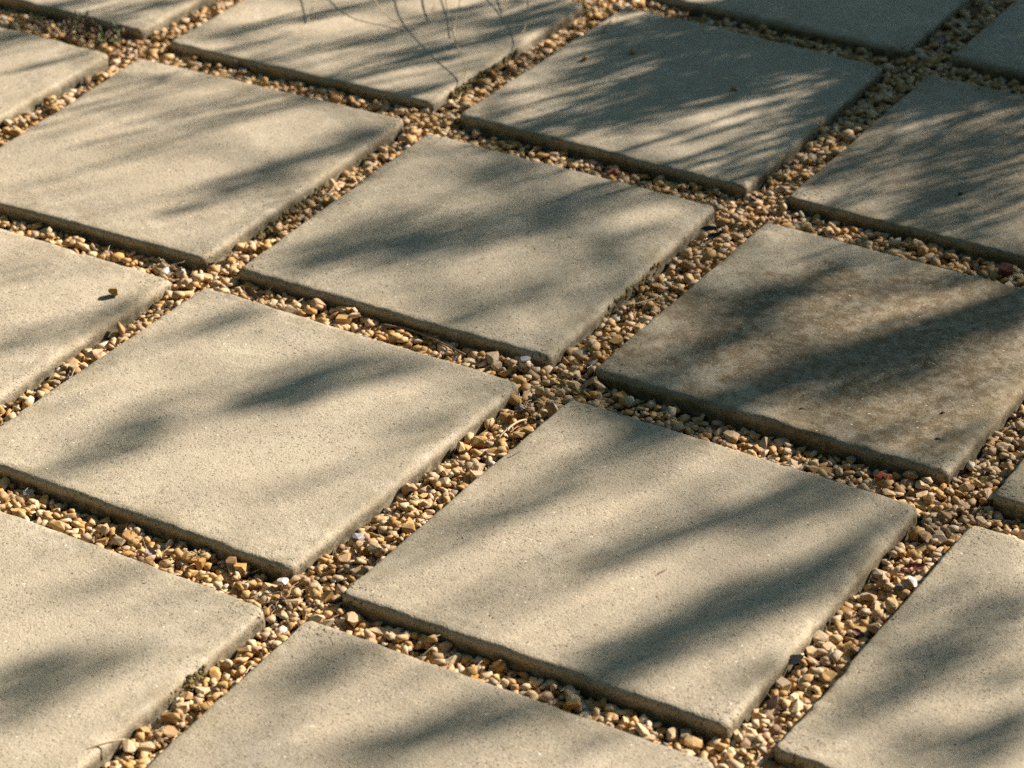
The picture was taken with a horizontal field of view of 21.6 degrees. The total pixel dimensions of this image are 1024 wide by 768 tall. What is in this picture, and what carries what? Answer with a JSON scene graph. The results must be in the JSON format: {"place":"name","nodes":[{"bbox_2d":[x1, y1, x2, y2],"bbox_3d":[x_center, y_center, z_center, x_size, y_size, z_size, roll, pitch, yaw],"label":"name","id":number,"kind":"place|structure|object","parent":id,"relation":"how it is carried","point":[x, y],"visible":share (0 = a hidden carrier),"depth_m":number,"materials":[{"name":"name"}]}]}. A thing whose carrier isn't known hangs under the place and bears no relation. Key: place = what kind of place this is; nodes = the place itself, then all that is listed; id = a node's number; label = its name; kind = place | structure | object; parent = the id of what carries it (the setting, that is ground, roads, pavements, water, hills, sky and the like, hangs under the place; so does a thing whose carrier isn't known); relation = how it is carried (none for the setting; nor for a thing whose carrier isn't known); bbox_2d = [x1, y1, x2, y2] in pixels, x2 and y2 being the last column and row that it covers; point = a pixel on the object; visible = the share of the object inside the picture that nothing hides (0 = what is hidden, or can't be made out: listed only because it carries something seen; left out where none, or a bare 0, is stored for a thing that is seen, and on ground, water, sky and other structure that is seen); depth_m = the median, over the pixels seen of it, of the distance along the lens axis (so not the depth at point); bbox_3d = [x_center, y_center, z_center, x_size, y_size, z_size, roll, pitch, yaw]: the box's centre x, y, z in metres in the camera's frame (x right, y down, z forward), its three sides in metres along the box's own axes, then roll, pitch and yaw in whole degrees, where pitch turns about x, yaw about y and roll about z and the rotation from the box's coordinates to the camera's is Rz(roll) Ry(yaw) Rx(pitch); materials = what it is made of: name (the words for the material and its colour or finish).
{"place":"outdoors","nodes":[
{"label":"outdoors","id":0,"kind":"place"},
{"bbox_2d":[87,739,124,749],"bbox_3d":[-0.385,0.341,2.551,0.037,0.004,0.002,-13,33,-20],"label":"twig","id":1,"kind":"object","parent":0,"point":[100,744],"visible":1,"depth_m":2.55,"materials":[{"name":"wood"}]},
{"bbox_2d":[0,0,1023,767],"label":"ground","id":2,"kind":"structure","parent":0,"point":[950,514],"depth_m":3.09,"materials":[{"name":"beige gravel"}]},
{"bbox_2d":[0,28,108,129],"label":"paving slab","id":3,"kind":"structure","parent":2,"relation":"on","point":[35,70],"depth_m":3.89,"materials":[{"name":"concrete"}]},
{"bbox_2d":[38,10,94,44],"bbox_3d":[-0.665,-0.533,4.024,0.093,0.039,0.070,17,35,27],"label":"weed","id":4,"kind":"object","parent":2,"relation":"on","point":[68,29],"visible":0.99,"depth_m":4.02,"materials":[{"name":"green plant"}]},
{"bbox_2d":[0,229,171,416],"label":"paving slab","id":5,"kind":"structure","parent":2,"relation":"on","point":[59,305],"depth_m":3.29,"materials":[{"name":"concrete"}]},
{"bbox_2d":[108,287,117,295],"bbox_3d":[-0.490,-0.114,3.306,0.013,0.010,0.011,-2,31,-1],"label":"loose stone","id":6,"kind":"object","parent":5,"relation":"on","point":[113,291],"visible":1,"depth_m":3.30,"materials":[{"name":"beige stone"}]},
{"bbox_2d":[74,10,113,46],"bbox_3d":[-0.620,-0.527,4.010,0.040,0.039,0.096,-24,38,-33],"label":"weed","id":7,"kind":"object","parent":2,"relation":"on","point":[102,40],"visible":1,"depth_m":4.01,"materials":[{"name":"green plant"}]},
{"bbox_2d":[0,0,217,47],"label":"paving slab","id":8,"kind":"structure","parent":2,"relation":"on","point":[140,20],"depth_m":4.07,"materials":[{"name":"concrete"}]},
{"bbox_2d":[98,20,126,48],"bbox_3d":[-0.593,-0.518,3.990,0.046,0.037,0.048,-2,31,-1],"label":"weed","id":9,"kind":"object","parent":2,"relation":"on","point":[105,34],"visible":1,"depth_m":4.00,"materials":[{"name":"green plant"}]},
{"bbox_2d":[113,523,126,535],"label":"dry leaf","id":10,"kind":"object","parent":2,"relation":"on","point":[120,529],"visible":1,"depth_m":2.88,"materials":[{"name":"brown plant"}]},
{"bbox_2d":[0,511,265,767],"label":"paving slab","id":11,"kind":"structure","parent":2,"relation":"on","point":[98,644],"depth_m":2.69,"materials":[{"name":"concrete"}]},
{"bbox_2d":[144,545,156,556],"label":"dry leaf","id":12,"kind":"object","parent":2,"relation":"on","point":[150,550],"visible":1,"depth_m":2.84,"materials":[{"name":"plant"}]},
{"bbox_2d":[158,257,183,271],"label":"root tuft","id":13,"kind":"object","parent":2,"relation":"on","point":[169,266],"visible":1,"depth_m":3.39,"materials":[{"name":"plant"}]},
{"bbox_2d":[187,550,205,557],"bbox_3d":[-0.333,0.180,2.833,0.016,0.009,0.024,-18,35,-26],"label":"dry sprout","id":14,"kind":"object","parent":2,"relation":"on","point":[195,555],"visible":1,"depth_m":2.83,"materials":[{"name":"plant"}]},
{"bbox_2d":[0,59,403,274],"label":"paving slab","id":15,"kind":"structure","parent":2,"relation":"on","point":[193,170],"depth_m":3.62,"materials":[{"name":"concrete"}]},
{"bbox_2d":[241,285,257,298],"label":"dry leaf","id":16,"kind":"object","parent":2,"relation":"on","point":[249,292],"visible":1,"depth_m":3.33,"materials":[{"name":"brown plant"}]},
{"bbox_2d":[0,288,517,585],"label":"paving slab","id":17,"kind":"structure","parent":2,"relation":"on","point":[271,444],"depth_m":3.03,"materials":[{"name":"concrete"}]},
{"bbox_2d":[260,582,307,613],"bbox_3d":[-0.239,0.219,2.769,0.050,0.017,0.050,2,31,5],"label":"root tuft","id":18,"kind":"object","parent":2,"relation":"on","point":[282,599],"visible":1,"depth_m":2.77,"materials":[{"name":"plant"}]},
{"bbox_2d":[328,88,339,94],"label":"dry leaf","id":19,"kind":"object","parent":2,"relation":"on","point":[333,91],"visible":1,"depth_m":3.83,"materials":[{"name":"brown plant"}]},
{"bbox_2d":[170,0,582,117],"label":"paving slab","id":20,"kind":"structure","parent":2,"relation":"on","point":[374,50],"depth_m":3.96,"materials":[{"name":"concrete"}]},
{"bbox_2d":[307,0,527,84],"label":"grass clump","id":21,"kind":"object","parent":2,"relation":"on","point":[450,24],"visible":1,"depth_m":3.99,"materials":[{"name":"plant"}]},
{"bbox_2d":[382,324,465,354],"bbox_3d":[-0.102,-0.056,3.229,0.126,0.004,0.014,20,37,31],"label":"twig","id":22,"kind":"object","parent":2,"relation":"on","point":[414,331],"visible":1,"depth_m":3.24,"materials":[{"name":"brown wood"}]},
{"bbox_2d":[146,621,713,767],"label":"paving slab","id":23,"kind":"structure","parent":2,"relation":"on","point":[310,694],"depth_m":2.57,"materials":[{"name":"concrete"}]},
{"bbox_2d":[240,134,714,375],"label":"paving slab","id":24,"kind":"structure","parent":2,"relation":"on","point":[445,239],"depth_m":3.39,"materials":[{"name":"concrete"}]},
{"bbox_2d":[498,419,526,438],"bbox_3d":[0.001,0.049,3.045,0.008,0.009,0.052,17,35,27],"label":"twig","id":25,"kind":"object","parent":2,"relation":"on","point":[513,424],"visible":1,"depth_m":3.04,"materials":[{"name":"wood"}]},
{"bbox_2d":[510,394,545,413],"bbox_3d":[0.017,0.021,3.068,0.042,0.018,0.016,-11,32,-16],"label":"root tuft","id":26,"kind":"object","parent":2,"relation":"on","point":[526,407],"visible":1,"depth_m":3.07,"materials":[{"name":"plant"}]},
{"bbox_2d":[343,401,916,744],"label":"paving slab","id":27,"kind":"structure","parent":2,"relation":"on","point":[561,540],"depth_m":2.79,"materials":[{"name":"concrete"}]},
{"bbox_2d":[619,296,657,304],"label":"twig","id":28,"kind":"object","parent":2,"relation":"on","point":[645,300],"visible":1,"depth_m":3.29,"materials":[{"name":"wood"}]},
{"bbox_2d":[460,7,881,201],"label":"paving slab","id":29,"kind":"structure","parent":2,"relation":"on","point":[658,100],"depth_m":3.76,"materials":[{"name":"concrete"}]},
{"bbox_2d":[629,48,636,53],"bbox_3d":[0.175,-0.482,3.898,0.009,0.008,0.012,17,35,27],"label":"loose stone","id":30,"kind":"object","parent":29,"relation":"on","point":[632,51],"visible":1,"depth_m":3.89,"materials":[{"name":"stone"}]},
{"bbox_2d":[731,86,738,90],"bbox_3d":[0.314,-0.417,3.787,0.012,0.007,0.010,17,35,27],"label":"loose stone","id":31,"kind":"object","parent":29,"relation":"on","point":[735,88],"visible":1,"depth_m":3.78,"materials":[{"name":"beige stone"}]},
{"bbox_2d":[700,226,720,230],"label":"black leaf","id":32,"kind":"object","parent":2,"relation":"on","point":[707,228],"visible":1,"depth_m":3.44,"materials":[{"name":"black plant"}]},
{"bbox_2d":[706,230,723,239],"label":"black leaf","id":33,"kind":"object","parent":2,"relation":"on","point":[712,236],"visible":1,"depth_m":3.43,"materials":[{"name":"black plant"}]},
{"bbox_2d":[749,193,761,199],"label":"dry leaf","id":34,"kind":"object","parent":2,"relation":"on","point":[753,196],"visible":1,"depth_m":3.53,"materials":[{"name":"beige plant"}]},
{"bbox_2d":[766,695,778,710],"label":"dry leaf","id":35,"kind":"object","parent":2,"relation":"on","point":[771,704],"visible":1,"depth_m":2.61,"materials":[{"name":"brown plant"}]},
{"bbox_2d":[788,654,803,664],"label":"dry leaf","id":36,"kind":"object","parent":2,"relation":"on","point":[795,658],"visible":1,"depth_m":2.66,"materials":[{"name":"grey plant"}]},
{"bbox_2d":[594,224,1023,493],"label":"paving slab","id":37,"kind":"structure","parent":2,"relation":"on","point":[872,360],"depth_m":3.15,"materials":[{"name":"concrete"}]},
{"bbox_2d":[644,0,975,64],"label":"paving slab","id":38,"kind":"structure","parent":2,"relation":"on","point":[886,28],"depth_m":4.00,"materials":[{"name":"concrete"}]},
{"bbox_2d":[850,628,863,635],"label":"dry leaf","id":39,"kind":"object","parent":2,"relation":"on","point":[857,632],"visible":1,"depth_m":2.71,"materials":[{"name":"pink plant"}]},
{"bbox_2d":[774,526,1023,767],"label":"paving slab","id":40,"kind":"structure","parent":2,"relation":"on","point":[937,681],"depth_m":2.61,"materials":[{"name":"concrete"}]},
{"bbox_2d":[788,76,1023,269],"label":"paving slab","id":41,"kind":"structure","parent":2,"relation":"on","point":[922,156],"depth_m":3.55,"materials":[{"name":"concrete"}]},
{"bbox_2d":[900,563,927,570],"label":"dry leaf","id":42,"kind":"object","parent":2,"relation":"on","point":[915,566],"visible":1,"depth_m":2.81,"materials":[{"name":"red plant"}]},
{"bbox_2d":[935,35,946,44],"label":"dry leaf","id":43,"kind":"object","parent":2,"relation":"on","point":[940,39],"visible":1,"depth_m":3.95,"materials":[{"name":"plant"}]},
{"bbox_2d":[950,25,963,34],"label":"dry leaf","id":44,"kind":"object","parent":2,"relation":"on","point":[956,30],"visible":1,"depth_m":3.98,"materials":[{"name":"grey plant"}]},
{"bbox_2d":[952,18,972,26],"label":"dry leaf","id":45,"kind":"object","parent":2,"relation":"on","point":[964,22],"visible":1,"depth_m":4.01,"materials":[{"name":"beige plant"}]},
{"bbox_2d":[969,5,982,13],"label":"dry leaf","id":46,"kind":"object","parent":2,"relation":"on","point":[974,9],"visible":1,"depth_m":4.05,"materials":[{"name":"brown plant"}]},
{"bbox_2d":[952,0,1023,85],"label":"paving slab","id":47,"kind":"structure","parent":2,"relation":"on","point":[994,48],"depth_m":3.89,"materials":[{"name":"concrete"}]},
{"bbox_2d":[993,459,1023,522],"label":"paving slab","id":48,"kind":"structure","parent":2,"relation":"on","point":[1008,499],"depth_m":2.90,"materials":[{"name":"concrete"}]}
]}

